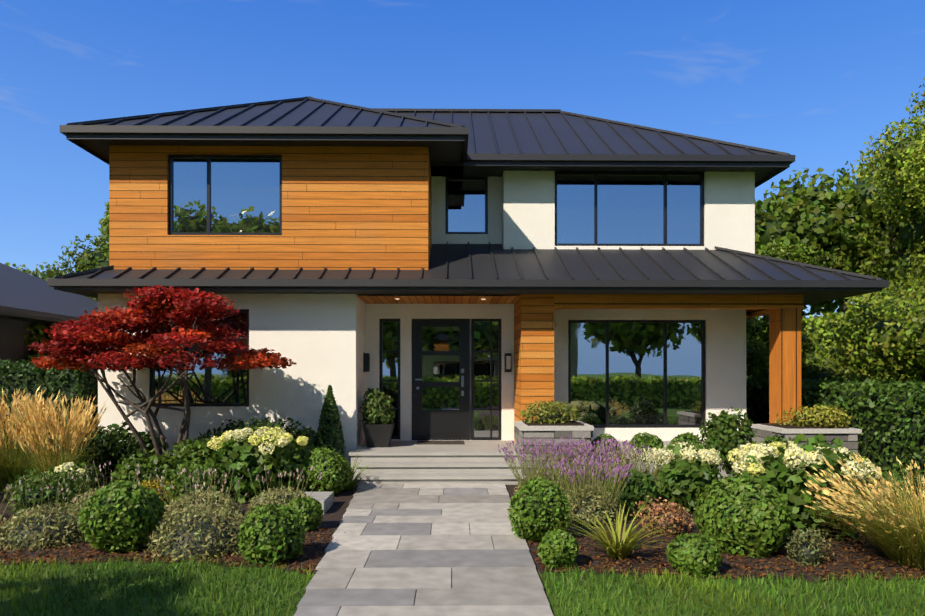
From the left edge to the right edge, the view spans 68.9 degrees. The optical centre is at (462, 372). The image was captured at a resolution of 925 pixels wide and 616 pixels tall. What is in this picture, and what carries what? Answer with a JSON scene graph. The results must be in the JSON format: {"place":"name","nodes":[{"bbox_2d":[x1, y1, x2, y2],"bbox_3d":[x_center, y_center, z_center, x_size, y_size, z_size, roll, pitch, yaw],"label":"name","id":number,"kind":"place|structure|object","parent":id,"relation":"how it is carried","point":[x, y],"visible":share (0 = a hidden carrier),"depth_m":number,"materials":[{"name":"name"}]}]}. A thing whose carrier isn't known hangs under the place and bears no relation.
{"place":"outdoors","nodes":[
{"label":"outdoors","id":0,"kind":"place"},
{"bbox_2d":[0,318,47,363],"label":"neighbour house","id":1,"kind":"structure","parent":0,"point":[13,347],"depth_m":15.55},
{"bbox_2d":[0,263,97,326],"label":"neighbour roof","id":2,"kind":"structure","parent":1,"relation":"on","point":[24,296],"depth_m":17.00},
{"bbox_2d":[0,377,924,615],"bbox_3d":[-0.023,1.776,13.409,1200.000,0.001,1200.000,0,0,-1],"label":"ground","id":3,"kind":"structure","parent":0,"point":[553,598],"depth_m":5.38,"materials":[{"name":"green plant"}]},
{"bbox_2d":[2,262,39,277],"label":"tree","id":4,"kind":"object","parent":3,"relation":"on","point":[27,271],"depth_m":22.81,"materials":[{"name":"green plant"}]},
{"bbox_2d":[24,322,73,371],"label":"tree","id":5,"kind":"object","parent":3,"relation":"on","point":[39,334],"visible":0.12,"depth_m":16.19,"materials":[{"name":"green plant"}]},
{"bbox_2d":[29,234,108,300],"bbox_3d":[-12.704,-1.566,23.726,4.147,6.808,3.756,0,0,-44],"label":"tree","id":6,"kind":"object","parent":3,"relation":"on","point":[86,259],"visible":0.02,"depth_m":23.51,"materials":[{"name":"green plant"}]},
{"bbox_2d":[93,201,108,255],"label":"tree","id":7,"kind":"object","parent":3,"relation":"on","point":[104,225],"visible":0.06,"depth_m":28.69,"materials":[{"name":"green plant"}]},
{"bbox_2d":[28,285,296,466],"bbox_3d":[-4.722,0.230,10.761,3.933,3.180,3.314,0,0,-1],"label":"japanese maple","id":8,"kind":"object","parent":3,"relation":"on","point":[87,346],"visible":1,"depth_m":10.19,"materials":[{"name":"red plant"}]},
{"bbox_2d":[297,491,493,609],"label":"path joints","id":9,"kind":"object","parent":3,"relation":"on","point":[430,534],"depth_m":6.04,"materials":[{"name":"grey concrete"}]},
{"bbox_2d":[294,483,552,615],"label":"path pavers","id":10,"kind":"object","parent":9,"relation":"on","point":[376,565],"visible":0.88,"depth_m":6.31,"materials":[{"name":"grey stone"}]},
{"bbox_2d":[98,145,803,484],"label":"house","id":11,"kind":"structure","parent":3,"relation":"on","point":[360,208],"depth_m":11.99,"materials":[{"name":"paint"}]},
{"bbox_2d":[363,353,369,371],"bbox_3d":[-1.853,-0.204,13.034,0.110,0.380,0.140,0,0,-1],"label":"sconce","id":12,"kind":"object","parent":11,"relation":"attached to","point":[366,362],"visible":1,"depth_m":12.97,"materials":[{"name":"black metal"}]},
{"bbox_2d":[362,422,394,446],"bbox_3d":[-1.529,1.131,12.338,0.540,0.420,0.540,0,0,-1],"label":"planter pot","id":13,"kind":"object","parent":11,"relation":"on","point":[378,435],"visible":0.85,"depth_m":12.11,"materials":[{"name":"black"}]},
{"bbox_2d":[360,388,394,423],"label":"pot plant","id":14,"kind":"object","parent":13,"relation":"in","point":[375,409],"visible":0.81,"depth_m":12.20,"materials":[{"name":"green plant"}]},
{"bbox_2d":[150,154,705,439],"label":"window frames","id":15,"kind":"structure","parent":11,"relation":"attached to","point":[485,179],"depth_m":13.46,"materials":[{"name":"black metal"}]},
{"bbox_2d":[154,158,701,436],"bbox_3d":[-0.421,-1.339,13.231,10.427,5.260,1.264,0,0,-11],"label":"window glass","id":16,"kind":"object","parent":15,"relation":"in","point":[244,195],"visible":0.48,"depth_m":13.54,"materials":[{"name":"glass"}]},
{"bbox_2d":[414,321,466,437],"bbox_3d":[-0.434,0.148,13.483,1.060,2.365,0.040,0,0,-1],"label":"front door","id":17,"kind":"structure","parent":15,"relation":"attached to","point":[440,423],"depth_m":13.46,"materials":[{"name":"black metal"}]},
{"bbox_2d":[415,369,463,395],"bbox_3d":[-0.456,0.185,13.443,0.975,0.540,0.040,0,0,-1],"label":"door hardware","id":18,"kind":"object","parent":17,"relation":"attached to","point":[462,382],"depth_m":13.44,"materials":[{"name":"metal"}]},
{"bbox_2d":[416,441,463,444],"bbox_3d":[-0.417,1.335,12.954,0.900,0.012,0.600,0,0,-1],"label":"doormat","id":19,"kind":"object","parent":11,"relation":"on","point":[437,442],"visible":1,"depth_m":12.90,"materials":[{"name":"grey"}]},
{"bbox_2d":[47,96,888,305],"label":"roofs","id":20,"kind":"structure","parent":11,"relation":"on","point":[478,142],"depth_m":12.06,"materials":[{"name":"metal"}]},
{"bbox_2d":[505,353,511,371],"bbox_3d":[0.907,-0.204,13.367,0.140,0.380,0.110,0,0,-1],"label":"sconce","id":21,"kind":"object","parent":11,"relation":"attached to","point":[508,362],"visible":1,"depth_m":13.32,"materials":[{"name":"black"}]},
{"bbox_2d":[0,480,924,581],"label":"mulch beds","id":22,"kind":"object","parent":3,"relation":"on","point":[332,516],"visible":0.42,"depth_m":6.55,"materials":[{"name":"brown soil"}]},
{"bbox_2d":[0,484,15,542],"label":"catmint","id":23,"kind":"object","parent":22,"relation":"on","point":[4,517],"visible":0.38,"depth_m":7.16,"materials":[{"name":"green plant"}]},
{"bbox_2d":[0,386,64,491],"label":"reed grass","id":24,"kind":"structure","parent":22,"relation":"on","point":[9,472],"depth_m":10.12,"materials":[{"name":"beige plant"}]},
{"bbox_2d":[3,467,91,514],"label":"shrub","id":25,"kind":"object","parent":22,"relation":"on","point":[36,497],"visible":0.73,"depth_m":8.47,"materials":[{"name":"green plant"}]},
{"bbox_2d":[0,475,96,551],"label":"catmint","id":26,"kind":"object","parent":22,"relation":"on","point":[35,528],"visible":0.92,"depth_m":6.92,"materials":[{"name":"green plant"}]},
{"bbox_2d":[0,354,97,464],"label":"hedge","id":27,"kind":"object","parent":22,"relation":"on","point":[29,378],"visible":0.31,"depth_m":12.40,"materials":[{"name":"green plant"}]},
{"bbox_2d":[0,394,106,482],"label":"reed grass","id":28,"kind":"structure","parent":22,"relation":"on","point":[75,434],"depth_m":9.82,"materials":[{"name":"beige plant"}]},
{"bbox_2d":[45,462,103,499],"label":"hydrangea","id":29,"kind":"object","parent":22,"relation":"on","point":[84,472],"visible":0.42,"depth_m":9.43,"materials":[{"name":"green plant"}]},
{"bbox_2d":[73,421,138,481],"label":"shrub","id":30,"kind":"object","parent":22,"relation":"on","point":[109,440],"visible":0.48,"depth_m":11.03,"materials":[{"name":"green plant"}]},
{"bbox_2d":[68,460,163,517],"bbox_3d":[-4.345,1.583,8.305,1.065,0.986,1.150,0,0,-1],"label":"catmint","id":31,"kind":"object","parent":22,"relation":"on","point":[78,505],"visible":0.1,"depth_m":8.24,"materials":[{"name":"green plant"}]},
{"bbox_2d":[76,480,166,552],"bbox_3d":[-3.434,1.423,6.813,0.788,0.684,0.792,0,0,-1],"label":"boxwood","id":32,"kind":"object","parent":22,"relation":"on","point":[119,515],"visible":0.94,"depth_m":6.59,"materials":[{"name":"green plant"}]},
{"bbox_2d":[112,431,168,469],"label":"shrub","id":33,"kind":"object","parent":22,"relation":"on","point":[133,446],"visible":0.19,"depth_m":10.93,"materials":[{"name":"green plant"}]},
{"bbox_2d":[110,448,180,486],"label":"shrub","id":34,"kind":"object","parent":22,"relation":"on","point":[150,464],"visible":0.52,"depth_m":9.57,"materials":[{"name":"green plant"}]},
{"bbox_2d":[139,478,176,505],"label":"yellow groundcover","id":35,"kind":"object","parent":22,"relation":"on","point":[147,485],"visible":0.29,"depth_m":9.09,"materials":[{"name":"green plant"}]},
{"bbox_2d":[138,467,246,562],"bbox_3d":[-2.636,1.541,6.820,1.130,1.149,1.120,0,0,-1],"label":"catmint","id":36,"kind":"object","parent":22,"relation":"on","point":[207,534],"visible":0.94,"depth_m":6.59,"materials":[{"name":"green plant"}]},
{"bbox_2d":[159,460,231,504],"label":"shrub","id":37,"kind":"object","parent":22,"relation":"on","point":[179,489],"visible":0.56,"depth_m":8.96,"materials":[{"name":"green plant"}]},
{"bbox_2d":[150,467,242,523],"bbox_3d":[-3.172,1.607,8.178,0.977,0.887,0.955,0,0,32],"label":"catmint","id":38,"kind":"object","parent":22,"relation":"on","point":[180,503],"visible":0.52,"depth_m":8.09,"materials":[{"name":"green plant"}]},
{"bbox_2d":[164,438,233,488],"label":"shrub","id":39,"kind":"object","parent":22,"relation":"on","point":[188,452],"visible":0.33,"depth_m":9.96,"materials":[{"name":"green plant"}]},
{"bbox_2d":[193,418,249,461],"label":"shrub","id":40,"kind":"object","parent":22,"relation":"on","point":[232,428],"visible":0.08,"depth_m":11.30,"materials":[{"name":"green plant"}]},
{"bbox_2d":[207,422,310,503],"bbox_3d":[-2.911,1.382,9.735,1.602,1.323,1.434,0,0,-1],"label":"hydrangea","id":41,"kind":"object","parent":22,"relation":"on","point":[252,452],"visible":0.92,"depth_m":9.45,"materials":[{"name":"green plant"}]},
{"bbox_2d":[237,503,305,565],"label":"boxwood","id":42,"kind":"object","parent":22,"relation":"on","point":[274,533],"visible":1,"depth_m":6.22,"materials":[{"name":"green plant"}]},
{"bbox_2d":[244,417,302,452],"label":"shrub","id":43,"kind":"object","parent":22,"relation":"on","point":[280,422],"visible":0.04,"depth_m":11.27,"materials":[{"name":"green plant"}]},
{"bbox_2d":[244,466,321,517],"bbox_3d":[-2.235,1.597,8.373,0.917,0.907,0.884,0,0,-1],"label":"catmint","id":44,"kind":"object","parent":22,"relation":"on","point":[282,497],"visible":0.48,"depth_m":8.27,"materials":[{"name":"green plant"}]},
{"bbox_2d":[254,492,333,514],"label":"stone block","id":45,"kind":"structure","parent":22,"relation":"on","point":[325,500],"depth_m":8.77,"materials":[{"name":"grey stone"}]},
{"bbox_2d":[287,496,323,531],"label":"boxwood","id":46,"kind":"object","parent":22,"relation":"on","point":[311,510],"visible":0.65,"depth_m":7.52,"materials":[{"name":"green plant"}]},
{"bbox_2d":[289,425,321,463],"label":"shrub","id":47,"kind":"object","parent":22,"relation":"on","point":[311,440],"visible":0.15,"depth_m":11.24,"materials":[{"name":"green plant"}]},
{"bbox_2d":[295,447,352,494],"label":"boxwood","id":48,"kind":"object","parent":22,"relation":"on","point":[330,466],"visible":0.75,"depth_m":9.63,"materials":[{"name":"green plant"}]},
{"bbox_2d":[315,385,345,462],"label":"conical evergreen shrub","id":49,"kind":"object","parent":22,"relation":"on","point":[331,435],"visible":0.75,"depth_m":11.42,"materials":[{"name":"green plant"}]},
{"bbox_2d":[343,452,380,490],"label":"plant","id":50,"kind":"object","parent":22,"relation":"on","point":[351,485],"visible":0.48,"depth_m":10.13,"materials":[{"name":"green plant"}]},
{"bbox_2d":[507,476,570,541],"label":"boxwood","id":51,"kind":"object","parent":22,"relation":"on","point":[538,509],"visible":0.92,"depth_m":7.03,"materials":[{"name":"green plant"}]},
{"bbox_2d":[498,436,594,503],"bbox_3d":[1.117,1.510,9.052,1.319,1.312,1.264,0,0,-1],"label":"lavender","id":52,"kind":"object","parent":22,"relation":"on","point":[537,472],"visible":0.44,"depth_m":8.90,"materials":[{"name":"purple plant"}]},
{"bbox_2d":[514,420,593,481],"bbox_3d":[1.514,1.306,11.413,1.193,0.940,1.174,0,0,-1],"label":"stone planter","id":53,"kind":"object","parent":22,"relation":"on","point":[574,430],"visible":0.25,"depth_m":10.86,"materials":[{"name":"grey stone"}]},
{"bbox_2d":[520,399,578,423],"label":"planter plant","id":54,"kind":"object","parent":53,"relation":"on","point":[551,412],"visible":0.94,"depth_m":11.27,"materials":[{"name":"green plant"}]},
{"bbox_2d":[537,528,579,569],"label":"boxwood","id":55,"kind":"object","parent":22,"relation":"on","point":[558,548],"visible":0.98,"depth_m":6.05,"materials":[{"name":"green plant"}]},
{"bbox_2d":[546,453,633,527],"bbox_3d":[1.547,1.551,8.152,1.051,1.110,1.126,0,0,-45],"label":"lavender","id":56,"kind":"object","parent":22,"relation":"on","point":[589,501],"visible":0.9,"depth_m":7.95,"materials":[{"name":"green plant"}]},
{"bbox_2d":[555,436,650,491],"bbox_3d":[1.935,1.518,9.250,1.215,1.275,1.212,0,0,26],"label":"lavender","id":57,"kind":"object","parent":22,"relation":"on","point":[608,449],"visible":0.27,"depth_m":9.13,"materials":[{"name":"purple plant"}]},
{"bbox_2d":[554,501,682,559],"bbox_3d":[1.482,1.520,6.491,1.264,0.511,1.197,0,0,30],"label":"yucca","id":58,"kind":"object","parent":22,"relation":"on","point":[614,547],"visible":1,"depth_m":6.49,"materials":[{"name":"green plant"}]},
{"bbox_2d":[603,468,660,518],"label":"shrub","id":59,"kind":"object","parent":22,"relation":"on","point":[637,488],"visible":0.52,"depth_m":8.17,"materials":[{"name":"green plant"}]},
{"bbox_2d":[604,447,678,501],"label":"flowering plant","id":60,"kind":"object","parent":22,"relation":"on","point":[648,463],"visible":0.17,"depth_m":9.41,"materials":[{"name":"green plant"}]},
{"bbox_2d":[630,495,693,536],"bbox_3d":[2.258,1.624,7.508,0.702,0.468,0.710,0,0,-1],"label":"sedum","id":61,"kind":"object","parent":22,"relation":"on","point":[677,526],"visible":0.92,"depth_m":7.40,"materials":[{"name":"brown plant"}]},
{"bbox_2d":[592,459,732,479],"bbox_3d":[3.656,1.625,11.285,3.200,0.300,0.550,0,0,-1],"label":"terrace edge","id":62,"kind":"object","parent":22,"relation":"on","point":[723,472],"depth_m":11.02,"materials":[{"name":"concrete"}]},
{"bbox_2d":[591,433,621,462],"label":"boxwood","id":63,"kind":"object","parent":62,"relation":"on","point":[596,439],"visible":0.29,"depth_m":11.11,"materials":[{"name":"green plant"}]},
{"bbox_2d":[629,432,663,461],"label":"boxwood","id":64,"kind":"object","parent":62,"relation":"on","point":[650,440],"visible":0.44,"depth_m":11.11,"materials":[{"name":"green plant"}]},
{"bbox_2d":[670,432,700,445],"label":"boxwood","id":65,"kind":"object","parent":22,"relation":"on","point":[688,437],"visible":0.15,"depth_m":11.16,"materials":[{"name":"green plant"}]},
{"bbox_2d":[647,442,723,481],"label":"hydrangea","id":66,"kind":"object","parent":22,"relation":"on","point":[701,455],"visible":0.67,"depth_m":9.49,"materials":[{"name":"white plant"}]},
{"bbox_2d":[655,459,716,512],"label":"shrub","id":67,"kind":"object","parent":22,"relation":"on","point":[685,483],"visible":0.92,"depth_m":8.56,"materials":[{"name":"green plant"}]},
{"bbox_2d":[665,533,722,576],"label":"boxwood","id":68,"kind":"object","parent":22,"relation":"on","point":[693,554],"visible":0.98,"depth_m":5.86,"materials":[{"name":"green plant"}]},
{"bbox_2d":[697,407,757,477],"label":"shrub","id":69,"kind":"object","parent":22,"relation":"on","point":[722,435],"visible":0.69,"depth_m":10.89,"materials":[{"name":"green plant"}]},
{"bbox_2d":[693,475,792,557],"bbox_3d":[2.811,1.386,6.752,0.938,0.760,0.957,0,0,-1],"label":"boxwood","id":70,"kind":"object","parent":22,"relation":"on","point":[743,514],"visible":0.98,"depth_m":6.47,"materials":[{"name":"green plant"}]},
{"bbox_2d":[758,434,791,474],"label":"shrub","id":71,"kind":"object","parent":22,"relation":"on","point":[776,437],"visible":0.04,"depth_m":10.45,"materials":[{"name":"green plant"}]},
{"bbox_2d":[727,433,881,540],"bbox_3d":[3.821,1.337,7.631,1.600,1.299,1.435,0,0,19],"label":"hydrangea","id":72,"kind":"object","parent":22,"relation":"on","point":[784,473],"visible":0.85,"depth_m":7.23,"materials":[{"name":"green plant"}]},
{"bbox_2d":[751,423,861,454],"bbox_3d":[5.850,1.335,11.572,1.310,0.880,1.176,0,0,-1],"label":"stone planter","id":73,"kind":"object","parent":22,"relation":"on","point":[848,436],"visible":0.21,"depth_m":11.03,"materials":[{"name":"grey stone"}]},
{"bbox_2d":[775,404,851,428],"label":"planter plant","id":74,"kind":"object","parent":73,"relation":"on","point":[816,415],"visible":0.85,"depth_m":11.30,"materials":[{"name":"green plant"}]},
{"bbox_2d":[784,526,835,566],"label":"shrub","id":75,"kind":"object","parent":22,"relation":"on","point":[806,550],"visible":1,"depth_m":6.23,"materials":[{"name":"green plant"}]},
{"bbox_2d":[801,452,924,570],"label":"fountain grass","id":76,"kind":"object","parent":22,"relation":"on","point":[902,539],"depth_m":6.25,"materials":[{"name":"yellow plant"}]},
{"bbox_2d":[828,282,915,382],"bbox_3d":[9.178,-0.109,13.755,2.464,3.911,3.345,0,0,-34],"label":"screen tree","id":77,"kind":"object","parent":22,"relation":"on","point":[856,308],"visible":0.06,"depth_m":14.64,"materials":[{"name":"green plant"}]},
{"bbox_2d":[834,275,924,383],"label":"tree","id":78,"kind":"object","parent":22,"relation":"on","point":[877,341],"visible":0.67,"depth_m":12.33,"materials":[{"name":"green plant"}]},
{"bbox_2d":[862,466,924,507],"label":"shrub","id":79,"kind":"object","parent":22,"relation":"on","point":[897,476],"visible":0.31,"depth_m":8.99,"materials":[{"name":"green plant"}]},
{"bbox_2d":[888,291,924,364],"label":"screen tree","id":80,"kind":"object","parent":22,"relation":"on","point":[918,338],"visible":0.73,"depth_m":11.58,"materials":[{"name":"green plant"}]},
{"bbox_2d":[746,316,811,378],"bbox_3d":[9.087,-0.022,19.742,3.500,3.727,2.483,0,0,-33],"label":"screen tree","id":81,"kind":"object","parent":3,"relation":"on","point":[757,358],"visible":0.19,"depth_m":19.20,"materials":[{"name":"green plant"}]},
{"bbox_2d":[751,239,837,336],"bbox_3d":[10.251,-1.538,22.804,4.352,6.769,5.026,0,0,27],"label":"tree","id":82,"kind":"object","parent":3,"relation":"on","point":[805,251],"visible":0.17,"depth_m":22.98,"materials":[{"name":"green plant"}]},
{"bbox_2d":[755,315,876,380],"bbox_3d":[9.046,0.107,16.844,3.102,3.457,3.300,0,0,-1],"label":"screen tree","id":83,"kind":"object","parent":3,"relation":"on","point":[817,369],"visible":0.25,"depth_m":16.35,"materials":[{"name":"green plant"}]},
{"bbox_2d":[755,167,882,317],"bbox_3d":[12.720,-2.910,26.747,7.790,9.520,7.910,0,0,-30],"label":"tree","id":84,"kind":"object","parent":3,"relation":"on","point":[803,213],"visible":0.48,"depth_m":23.78,"materials":[{"name":"green plant"}]},
{"bbox_2d":[746,298,923,383],"bbox_3d":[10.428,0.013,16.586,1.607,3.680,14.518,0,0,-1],"label":"tree","id":85,"kind":"object","parent":3,"relation":"on","point":[822,329],"visible":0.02,"depth_m":18.41,"materials":[{"name":"green plant"}]},
{"bbox_2d":[746,373,924,479],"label":"hedge","id":86,"kind":"object","parent":3,"relation":"on","point":[887,418],"visible":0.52,"depth_m":11.43,"materials":[{"name":"green plant"}]},
{"bbox_2d":[803,170,907,314],"bbox_3d":[18.373,-3.903,30.957,6.392,11.494,7.910,0,0,-41],"label":"tree","id":87,"kind":"object","parent":3,"relation":"on","point":[885,275],"depth_m":31.92,"materials":[{"name":"green plant"}]},
{"bbox_2d":[816,102,924,306],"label":"tree","id":88,"kind":"object","parent":3,"relation":"on","point":[899,242],"visible":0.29,"depth_m":23.35,"materials":[{"name":"green plant"}]},
{"bbox_2d":[856,77,924,297],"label":"tree","id":89,"kind":"object","parent":3,"relation":"on","point":[903,159],"visible":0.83,"depth_m":19.86,"materials":[{"name":"green plant"}]},
{"bbox_2d":[0,0,924,319],"label":"sky","id":90,"kind":"structure","parent":0,"point":[811,81],"materials":[{"name":"blue"}]}
]}

